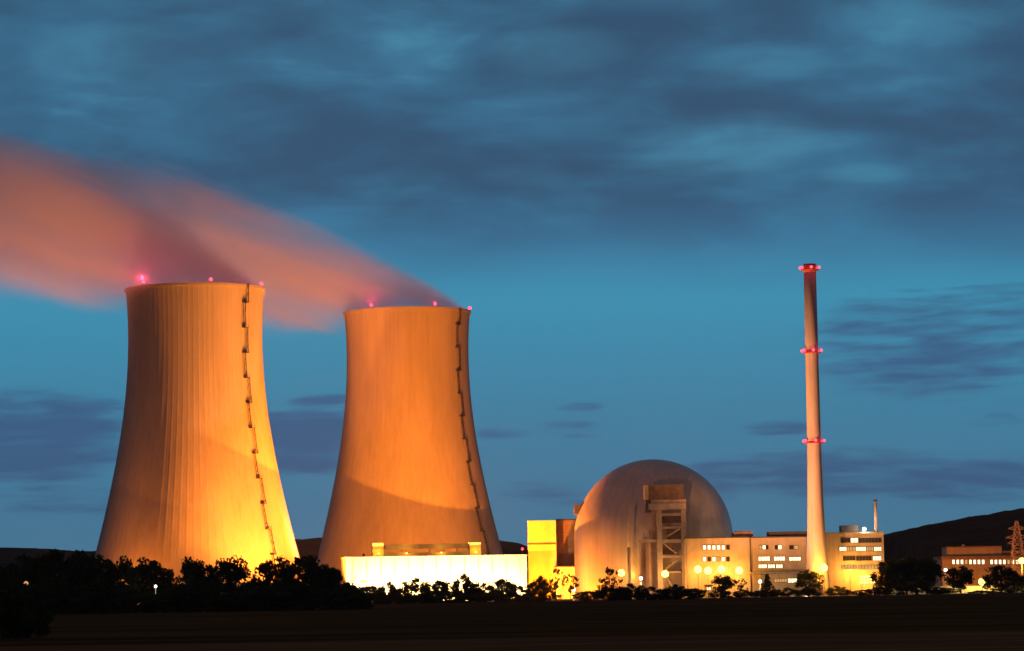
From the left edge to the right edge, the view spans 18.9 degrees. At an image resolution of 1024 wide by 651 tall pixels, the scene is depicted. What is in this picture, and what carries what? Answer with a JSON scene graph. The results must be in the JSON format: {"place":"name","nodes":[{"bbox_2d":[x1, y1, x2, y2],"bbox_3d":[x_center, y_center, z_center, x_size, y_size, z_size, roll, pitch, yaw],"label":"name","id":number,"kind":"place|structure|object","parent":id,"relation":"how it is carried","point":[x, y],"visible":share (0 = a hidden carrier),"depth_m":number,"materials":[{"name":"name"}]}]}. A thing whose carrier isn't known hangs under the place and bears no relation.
{"place":"outdoors","nodes":[
{"label":"outdoors","id":0,"kind":"place"},
{"bbox_2d":[0,538,528,587],"bbox_3d":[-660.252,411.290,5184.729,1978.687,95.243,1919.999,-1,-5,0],"label":"hill","id":1,"kind":"structure","parent":0,"point":[305,547],"depth_m":4760.77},
{"bbox_2d":[350,574,356,580],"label":"floodlight mast","id":2,"kind":"object","parent":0,"point":[353,577],"visible":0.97,"depth_m":1386.69,"materials":[{"name":"metal"}]},
{"bbox_2d":[0,630,1023,650],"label":"field","id":3,"kind":"structure","parent":0,"point":[1009,640],"depth_m":317.70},
{"bbox_2d":[0,0,1023,550],"label":"sky","id":4,"kind":"structure","parent":0,"point":[626,201],"materials":[{"name":"blue"}]},
{"bbox_2d":[0,593,1023,646],"bbox_3d":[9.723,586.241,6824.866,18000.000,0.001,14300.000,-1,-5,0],"label":"ground","id":5,"kind":"structure","parent":0,"point":[393,604],"depth_m":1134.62,"materials":[{"name":"plant"}]},
{"bbox_2d":[0,584,37,638],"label":"bush","id":6,"kind":"object","parent":5,"relation":"on","point":[17,609],"visible":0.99,"depth_m":421.46,"materials":[{"name":"green plant"}]},
{"bbox_2d":[2,601,54,637],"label":"bush","id":7,"kind":"object","parent":5,"relation":"on","point":[43,627],"visible":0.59,"depth_m":427.33,"materials":[{"name":"green plant"}]},
{"bbox_2d":[6,553,54,585],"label":"broadleaf tree","id":8,"kind":"object","parent":5,"relation":"on","point":[27,572],"visible":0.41,"depth_m":938.66,"materials":[{"name":"green plant"}]},
{"bbox_2d":[34,548,88,598],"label":"broadleaf tree","id":9,"kind":"object","parent":5,"relation":"on","point":[69,569],"visible":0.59,"depth_m":935.44,"materials":[{"name":"green plant"}]},
{"bbox_2d":[71,550,112,596],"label":"broadleaf tree","id":10,"kind":"object","parent":5,"relation":"on","point":[94,569],"visible":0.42,"depth_m":953.50,"materials":[{"name":"green plant"}]},
{"bbox_2d":[94,555,144,608],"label":"broadleaf tree","id":11,"kind":"object","parent":5,"relation":"on","point":[126,572],"visible":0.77,"depth_m":929.16,"materials":[{"name":"green plant"}]},
{"bbox_2d":[135,556,162,597],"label":"broadleaf tree","id":12,"kind":"object","parent":5,"relation":"on","point":[147,572],"visible":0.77,"depth_m":943.57,"materials":[{"name":"green plant"}]},
{"bbox_2d":[154,567,182,595],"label":"broadleaf tree","id":13,"kind":"object","parent":5,"relation":"on","point":[166,579],"visible":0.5,"depth_m":940.64,"materials":[{"name":"green plant"}]},
{"bbox_2d":[95,278,299,596],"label":"cooling tower","id":14,"kind":"structure","parent":5,"relation":"on","point":[196,476],"depth_m":1447.59,"materials":[{"name":"concrete"}]},
{"bbox_2d":[180,556,216,589],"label":"broadleaf tree","id":15,"kind":"object","parent":5,"relation":"on","point":[193,572],"visible":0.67,"depth_m":934.53,"materials":[{"name":"green plant"}]},
{"bbox_2d":[206,554,251,597],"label":"broadleaf tree","id":16,"kind":"object","parent":5,"relation":"on","point":[230,573],"visible":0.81,"depth_m":942.95,"materials":[{"name":"green plant"}]},
{"bbox_2d":[235,576,272,596],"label":"bush","id":17,"kind":"object","parent":5,"relation":"on","point":[252,582],"visible":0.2,"depth_m":935.38,"materials":[{"name":"green plant"}]},
{"bbox_2d":[252,555,294,588],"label":"broadleaf tree","id":18,"kind":"object","parent":5,"relation":"on","point":[269,571],"visible":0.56,"depth_m":940.33,"materials":[{"name":"green plant"}]},
{"bbox_2d":[277,554,329,594],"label":"broadleaf tree","id":19,"kind":"object","parent":5,"relation":"on","point":[311,573],"visible":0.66,"depth_m":929.95,"materials":[{"name":"green plant"}]},
{"bbox_2d":[316,564,348,591],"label":"broadleaf tree","id":20,"kind":"object","parent":5,"relation":"on","point":[334,579],"visible":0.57,"depth_m":943.53,"materials":[{"name":"green plant"}]},
{"bbox_2d":[324,591,374,609],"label":"bush","id":21,"kind":"object","parent":5,"relation":"on","point":[359,601],"visible":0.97,"depth_m":910.85,"materials":[{"name":"green plant"}]},
{"bbox_2d":[338,582,364,594],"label":"bush","id":22,"kind":"object","parent":5,"relation":"on","point":[354,588],"visible":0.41,"depth_m":950.75,"materials":[{"name":"green plant"}]},
{"bbox_2d":[362,585,385,602],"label":"bush","id":23,"kind":"object","parent":5,"relation":"on","point":[371,589],"visible":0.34,"depth_m":1243.99,"materials":[{"name":"green plant"}]},
{"bbox_2d":[378,581,400,602],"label":"bush","id":24,"kind":"object","parent":5,"relation":"on","point":[391,589],"visible":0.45,"depth_m":1249.49,"materials":[{"name":"green plant"}]},
{"bbox_2d":[367,592,413,603],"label":"bush","id":25,"kind":"object","parent":5,"relation":"on","point":[396,598],"visible":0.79,"depth_m":1210.31,"materials":[{"name":"green plant"}]},
{"bbox_2d":[309,302,502,586],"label":"cooling tower","id":26,"kind":"structure","parent":5,"relation":"on","point":[409,469],"depth_m":1589.74,"materials":[{"name":"concrete"}]},
{"bbox_2d":[395,577,430,602],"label":"bush","id":27,"kind":"object","parent":5,"relation":"on","point":[411,587],"visible":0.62,"depth_m":1243.54,"materials":[{"name":"green plant"}]},
{"bbox_2d":[401,590,465,602],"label":"bush","id":28,"kind":"object","parent":5,"relation":"on","point":[424,597],"visible":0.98,"depth_m":1212.13,"materials":[{"name":"green plant"}]},
{"bbox_2d":[429,580,453,600],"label":"bush","id":29,"kind":"object","parent":5,"relation":"on","point":[443,586],"visible":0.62,"depth_m":1250.30,"materials":[{"name":"green plant"}]},
{"bbox_2d":[449,573,479,599],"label":"bush","id":30,"kind":"object","parent":5,"relation":"on","point":[468,585],"visible":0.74,"depth_m":1245.29,"materials":[{"name":"green plant"}]},
{"bbox_2d":[454,592,512,602],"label":"bush","id":31,"kind":"object","parent":5,"relation":"on","point":[493,596],"visible":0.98,"depth_m":1209.69,"materials":[{"name":"green plant"}]},
{"bbox_2d":[468,582,499,601],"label":"bush","id":32,"kind":"object","parent":5,"relation":"on","point":[479,589],"visible":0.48,"depth_m":1244.51,"materials":[{"name":"green plant"}]},
{"bbox_2d":[491,578,516,600],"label":"bush","id":33,"kind":"object","parent":5,"relation":"on","point":[502,585],"visible":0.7,"depth_m":1248.61,"materials":[{"name":"green plant"}]},
{"bbox_2d":[506,586,533,596],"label":"bush","id":34,"kind":"object","parent":5,"relation":"on","point":[512,592],"visible":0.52,"depth_m":1243.45,"materials":[{"name":"green plant"}]},
{"bbox_2d":[503,593,563,601],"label":"bush","id":35,"kind":"object","parent":5,"relation":"on","point":[528,597],"visible":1,"depth_m":1205.29,"materials":[{"name":"green plant"}]},
{"bbox_2d":[524,575,556,600],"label":"bush","id":36,"kind":"object","parent":5,"relation":"on","point":[540,585],"visible":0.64,"depth_m":1239.56,"materials":[{"name":"green plant"}]},
{"bbox_2d":[549,567,564,600],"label":"young tree","id":37,"kind":"object","parent":5,"relation":"on","point":[555,570],"visible":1,"depth_m":1234.85,"materials":[{"name":"green plant"}]},
{"bbox_2d":[561,574,578,600],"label":"young tree","id":38,"kind":"object","parent":5,"relation":"on","point":[570,588],"visible":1,"depth_m":1222.94,"materials":[{"name":"green plant"}]},
{"bbox_2d":[571,591,599,600],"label":"bush","id":39,"kind":"object","parent":5,"relation":"on","point":[584,596],"visible":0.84,"depth_m":1193.09,"materials":[{"name":"green plant"}]},
{"bbox_2d":[597,567,622,592],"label":"young tree","id":40,"kind":"object","parent":5,"relation":"on","point":[609,573],"visible":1,"depth_m":1184.53,"materials":[{"name":"green plant"}]},
{"bbox_2d":[590,587,630,600],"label":"bush","id":41,"kind":"object","parent":5,"relation":"on","point":[613,594],"visible":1,"depth_m":1177.20,"materials":[{"name":"green plant"}]},
{"bbox_2d":[615,583,650,600],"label":"bush","id":42,"kind":"object","parent":5,"relation":"on","point":[626,591],"visible":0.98,"depth_m":1178.61,"materials":[{"name":"green plant"}]},
{"bbox_2d":[635,586,670,599],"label":"bush","id":43,"kind":"object","parent":5,"relation":"on","point":[661,593],"visible":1,"depth_m":1180.73,"materials":[{"name":"green plant"}]},
{"bbox_2d":[660,584,693,599],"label":"bush","id":44,"kind":"object","parent":5,"relation":"on","point":[676,593],"visible":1,"depth_m":1184.03,"materials":[{"name":"green plant"}]},
{"bbox_2d":[681,588,706,598],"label":"bush","id":45,"kind":"object","parent":5,"relation":"on","point":[697,593],"visible":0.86,"depth_m":1192.82,"materials":[{"name":"green plant"}]},
{"bbox_2d":[429,592,1023,602],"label":"yard","id":46,"kind":"structure","parent":5,"relation":"on","point":[779,596],"depth_m":1284.82,"materials":[{"name":"black"}]},
{"bbox_2d":[341,542,527,594],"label":"turbine hall","id":47,"kind":"structure","parent":46,"relation":"on","point":[379,567],"depth_m":1410.01,"materials":[{"name":"metal"}]},
{"bbox_2d":[527,520,556,595],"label":"switchgear block","id":48,"kind":"structure","parent":46,"relation":"on","point":[541,547],"depth_m":1448.17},
{"bbox_2d":[554,566,574,598],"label":"storage annex","id":49,"kind":"object","parent":46,"relation":"on","point":[566,570],"visible":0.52,"depth_m":1431.04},
{"bbox_2d":[560,579,563,598],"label":"door","id":50,"kind":"structure","parent":49,"relation":"in","point":[561,587],"depth_m":1430.57,"materials":[{"name":"metal"}]},
{"bbox_2d":[556,519,575,565],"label":"auxiliary block","id":51,"kind":"structure","parent":46,"relation":"on","point":[565,529],"depth_m":1462.55,"materials":[{"name":"concrete"}]},
{"bbox_2d":[627,506,630,587],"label":"lightning mast","id":52,"kind":"object","parent":46,"relation":"on","point":[628,547],"visible":0.7,"depth_m":1350.03,"materials":[{"name":"metal"}]},
{"bbox_2d":[574,459,732,598],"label":"reactor dome","id":53,"kind":"structure","parent":46,"relation":"on","point":[600,537],"depth_m":1372.75,"materials":[{"name":"concrete"}]},
{"bbox_2d":[694,566,701,588],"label":"floodlight mast","id":54,"kind":"object","parent":46,"relation":"on","point":[697,569],"visible":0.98,"depth_m":1316.02,"materials":[{"name":"metal"}]},
{"bbox_2d":[704,567,711,597],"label":"floodlight mast","id":55,"kind":"object","parent":46,"relation":"on","point":[706,569],"visible":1,"depth_m":1279.11,"materials":[{"name":"metal"}]},
{"bbox_2d":[707,589,731,597],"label":"bush","id":56,"kind":"object","parent":46,"relation":"on","point":[716,594],"visible":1,"depth_m":1255.27,"materials":[{"name":"green plant"}]},
{"bbox_2d":[711,574,736,591],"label":"broadleaf tree","id":57,"kind":"object","parent":46,"relation":"on","point":[725,582],"visible":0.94,"depth_m":1278.76,"materials":[{"name":"green plant"}]},
{"bbox_2d":[735,567,742,589],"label":"floodlight mast","id":58,"kind":"object","parent":46,"relation":"on","point":[737,571],"visible":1,"depth_m":1315.92,"materials":[{"name":"metal"}]},
{"bbox_2d":[733,579,748,591],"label":"young tree","id":59,"kind":"object","parent":46,"relation":"on","point":[741,586],"visible":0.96,"depth_m":1282.40,"materials":[{"name":"green plant"}]},
{"bbox_2d":[731,589,756,597],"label":"bush","id":60,"kind":"object","parent":46,"relation":"on","point":[740,594],"visible":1,"depth_m":1255.94,"materials":[{"name":"green plant"}]},
{"bbox_2d":[684,531,806,597],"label":"office wing","id":61,"kind":"structure","parent":46,"relation":"on","point":[780,558],"depth_m":1326.76,"materials":[{"name":"concrete"}]},
{"bbox_2d":[758,564,766,567],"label":"window","id":62,"kind":"structure","parent":61,"relation":"in","point":[759,565],"depth_m":1327.27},
{"bbox_2d":[758,556,769,560],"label":"window","id":63,"kind":"structure","parent":61,"relation":"in","point":[760,558],"depth_m":1327.59,"materials":[{"name":"glass"}]},
{"bbox_2d":[774,556,784,560],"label":"window","id":64,"kind":"structure","parent":61,"relation":"in","point":[776,558],"depth_m":1327.59,"materials":[{"name":"glass"}]},
{"bbox_2d":[774,579,786,582],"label":"window","id":65,"kind":"structure","parent":61,"relation":"in","point":[775,580],"depth_m":1326.62,"materials":[{"name":"glass"}]},
{"bbox_2d":[788,578,796,582],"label":"window","id":66,"kind":"structure","parent":61,"relation":"in","point":[790,580],"depth_m":1326.62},
{"bbox_2d":[789,557,800,560],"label":"window","id":67,"kind":"structure","parent":61,"relation":"in","point":[790,558],"depth_m":1327.59,"materials":[{"name":"glass"}]},
{"bbox_2d":[750,589,778,596],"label":"bush","id":68,"kind":"object","parent":46,"relation":"on","point":[761,593],"visible":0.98,"depth_m":1257.03,"materials":[{"name":"green plant"}]},
{"bbox_2d":[759,573,775,594],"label":"conifer tree","id":69,"kind":"object","parent":46,"relation":"on","point":[768,584],"visible":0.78,"depth_m":1284.66,"materials":[{"name":"green plant"}]},
{"bbox_2d":[772,587,798,596],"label":"bush","id":70,"kind":"object","parent":46,"relation":"on","point":[789,593],"visible":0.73,"depth_m":1286.52,"materials":[{"name":"green plant"}]},
{"bbox_2d":[794,589,822,596],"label":"bush","id":71,"kind":"object","parent":46,"relation":"on","point":[806,592],"visible":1,"depth_m":1254.61,"materials":[{"name":"green plant"}]},
{"bbox_2d":[794,569,824,593],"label":"broadleaf tree","id":72,"kind":"object","parent":46,"relation":"on","point":[802,580],"visible":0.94,"depth_m":1288.42,"materials":[{"name":"green plant"}]},
{"bbox_2d":[799,263,829,595],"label":"ventilation stack","id":73,"kind":"object","parent":46,"relation":"on","point":[816,549],"visible":1,"depth_m":1298.11,"materials":[{"name":"concrete"}]},
{"bbox_2d":[820,564,827,595],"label":"floodlight mast","id":74,"kind":"object","parent":46,"relation":"on","point":[822,566],"visible":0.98,"depth_m":1281.10,"materials":[{"name":"metal"}]},
{"bbox_2d":[825,586,849,595],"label":"bush","id":75,"kind":"object","parent":46,"relation":"on","point":[839,590],"visible":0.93,"depth_m":1289.95,"materials":[{"name":"green plant"}]},
{"bbox_2d":[825,525,884,592],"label":"administration block","id":76,"kind":"structure","parent":46,"relation":"on","point":[854,550],"depth_m":1361.04,"materials":[{"name":"paint"}]},
{"bbox_2d":[841,538,849,542],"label":"window","id":77,"kind":"structure","parent":76,"relation":"in","point":[843,540],"depth_m":1361.40,"materials":[{"name":"black glass"}]},
{"bbox_2d":[841,565,856,568],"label":"window","id":78,"kind":"structure","parent":76,"relation":"in","point":[842,566],"depth_m":1360.40,"materials":[{"name":"glass"}]},
{"bbox_2d":[843,556,855,560],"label":"window","id":79,"kind":"structure","parent":76,"relation":"in","point":[845,558],"depth_m":1360.73,"materials":[{"name":"brown glass"}]},
{"bbox_2d":[850,538,857,542],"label":"window","id":80,"kind":"structure","parent":76,"relation":"in","point":[853,540],"depth_m":1361.40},
{"bbox_2d":[856,547,865,550],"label":"window","id":81,"kind":"structure","parent":76,"relation":"in","point":[857,548],"depth_m":1361.07,"materials":[{"name":"glass"}]},
{"bbox_2d":[856,556,871,560],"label":"window","id":82,"kind":"structure","parent":76,"relation":"in","point":[858,558],"depth_m":1360.73,"materials":[{"name":"brown glass"}]},
{"bbox_2d":[858,565,878,568],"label":"window","id":83,"kind":"structure","parent":76,"relation":"in","point":[859,566],"depth_m":1360.40,"materials":[{"name":"glass"}]},
{"bbox_2d":[858,538,881,542],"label":"window","id":84,"kind":"structure","parent":76,"relation":"in","point":[860,540],"depth_m":1361.40,"materials":[{"name":"black glass"}]},
{"bbox_2d":[873,500,878,531],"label":"exhaust flue","id":85,"kind":"object","parent":76,"relation":"on","point":[875,518],"visible":1,"depth_m":1368.91,"materials":[{"name":"metal"}]},
{"bbox_2d":[873,556,881,560],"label":"window","id":86,"kind":"structure","parent":76,"relation":"in","point":[875,558],"depth_m":1360.73,"materials":[{"name":"glass"}]},
{"bbox_2d":[842,590,874,595],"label":"bush","id":87,"kind":"object","parent":46,"relation":"on","point":[860,593],"visible":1,"depth_m":1259.89,"materials":[{"name":"green plant"}]},
{"bbox_2d":[859,575,873,591],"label":"floodlight bank","id":88,"kind":"structure","parent":46,"relation":"on","point":[865,578],"depth_m":1351.81,"materials":[{"name":"metal"}]},
{"bbox_2d":[866,587,893,594],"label":"bush","id":89,"kind":"object","parent":46,"relation":"on","point":[881,590],"visible":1,"depth_m":1259.33,"materials":[{"name":"green plant"}]},
{"bbox_2d":[870,560,899,589],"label":"broadleaf tree","id":90,"kind":"object","parent":46,"relation":"on","point":[881,580],"visible":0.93,"depth_m":1284.21,"materials":[{"name":"green plant"}]},
{"bbox_2d":[887,555,921,594],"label":"broadleaf tree","id":91,"kind":"object","parent":46,"relation":"on","point":[906,573],"visible":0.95,"depth_m":1284.30,"materials":[{"name":"green plant"}]},
{"bbox_2d":[891,580,941,594],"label":"bush","id":92,"kind":"object","parent":46,"relation":"on","point":[922,585],"visible":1,"depth_m":1260.88,"materials":[{"name":"green plant"}]},
{"bbox_2d":[912,557,943,593],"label":"broadleaf tree","id":93,"kind":"object","parent":46,"relation":"on","point":[927,571],"visible":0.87,"depth_m":1290.93,"materials":[{"name":"green plant"}]},
{"bbox_2d":[935,587,961,593],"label":"bush","id":94,"kind":"object","parent":46,"relation":"on","point":[945,590],"visible":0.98,"depth_m":1261.72,"materials":[{"name":"green plant"}]},
{"bbox_2d":[891,585,1023,593],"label":"perimeter wall","id":95,"kind":"structure","parent":46,"relation":"on","point":[970,588],"depth_m":1346.74,"materials":[{"name":"grey concrete"}]},
{"bbox_2d":[943,565,974,592],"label":"broadleaf tree","id":96,"kind":"object","parent":46,"relation":"on","point":[965,575],"visible":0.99,"depth_m":1304.00,"materials":[{"name":"green plant"}]},
{"bbox_2d":[967,590,995,593],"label":"bush","id":97,"kind":"object","parent":46,"relation":"on","point":[980,591],"visible":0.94,"depth_m":1283.23,"materials":[{"name":"green plant"}]},
{"bbox_2d":[981,565,1021,591],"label":"broadleaf tree","id":98,"kind":"object","parent":46,"relation":"on","point":[996,576],"visible":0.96,"depth_m":1304.17,"materials":[{"name":"green plant"}]},
{"bbox_2d":[990,586,1023,592],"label":"bush","id":99,"kind":"object","parent":46,"relation":"on","point":[1008,589],"visible":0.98,"depth_m":1263.82,"materials":[{"name":"green plant"}]},
{"bbox_2d":[1014,573,1023,588],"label":"broadleaf tree","id":100,"kind":"object","parent":46,"relation":"on","point":[1021,583],"visible":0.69,"depth_m":1324.14,"materials":[{"name":"green plant"}]},
{"bbox_2d":[1005,521,1023,574],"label":"lattice pylon","id":101,"kind":"object","parent":5,"relation":"on","point":[1021,541],"visible":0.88,"depth_m":1525.62,"materials":[{"name":"metal"}]},
{"bbox_2d":[618,569,624,586],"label":"floodlight mast","id":102,"kind":"object","parent":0,"point":[622,572],"visible":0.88,"depth_m":1349.86,"materials":[{"name":"metal"}]},
{"bbox_2d":[638,484,685,597],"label":"access tower","id":103,"kind":"structure","parent":0,"point":[658,498],"depth_m":1348.87,"materials":[{"name":"grey metal"}]},
{"bbox_2d":[661,570,668,587],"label":"floodlight mast","id":104,"kind":"object","parent":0,"point":[663,574],"visible":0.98,"depth_m":1334.96,"materials":[{"name":"metal"}]},
{"bbox_2d":[704,585,712,597],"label":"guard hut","id":105,"kind":"object","parent":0,"point":[710,589],"visible":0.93,"depth_m":1287.04,"materials":[{"name":"orange"}]},
{"bbox_2d":[718,566,724,574],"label":"floodlight mast","id":106,"kind":"object","parent":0,"point":[721,569],"visible":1,"depth_m":1315.99,"materials":[{"name":"metal"}]},
{"bbox_2d":[883,508,1023,585],"bbox_3d":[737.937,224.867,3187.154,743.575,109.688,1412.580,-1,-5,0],"label":"hill","id":107,"kind":"structure","parent":0,"point":[926,541],"depth_m":2946.41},
{"bbox_2d":[933,545,1023,586],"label":"workshop building","id":108,"kind":"structure","parent":0,"point":[977,560],"depth_m":1555.06,"materials":[{"name":"paint"}]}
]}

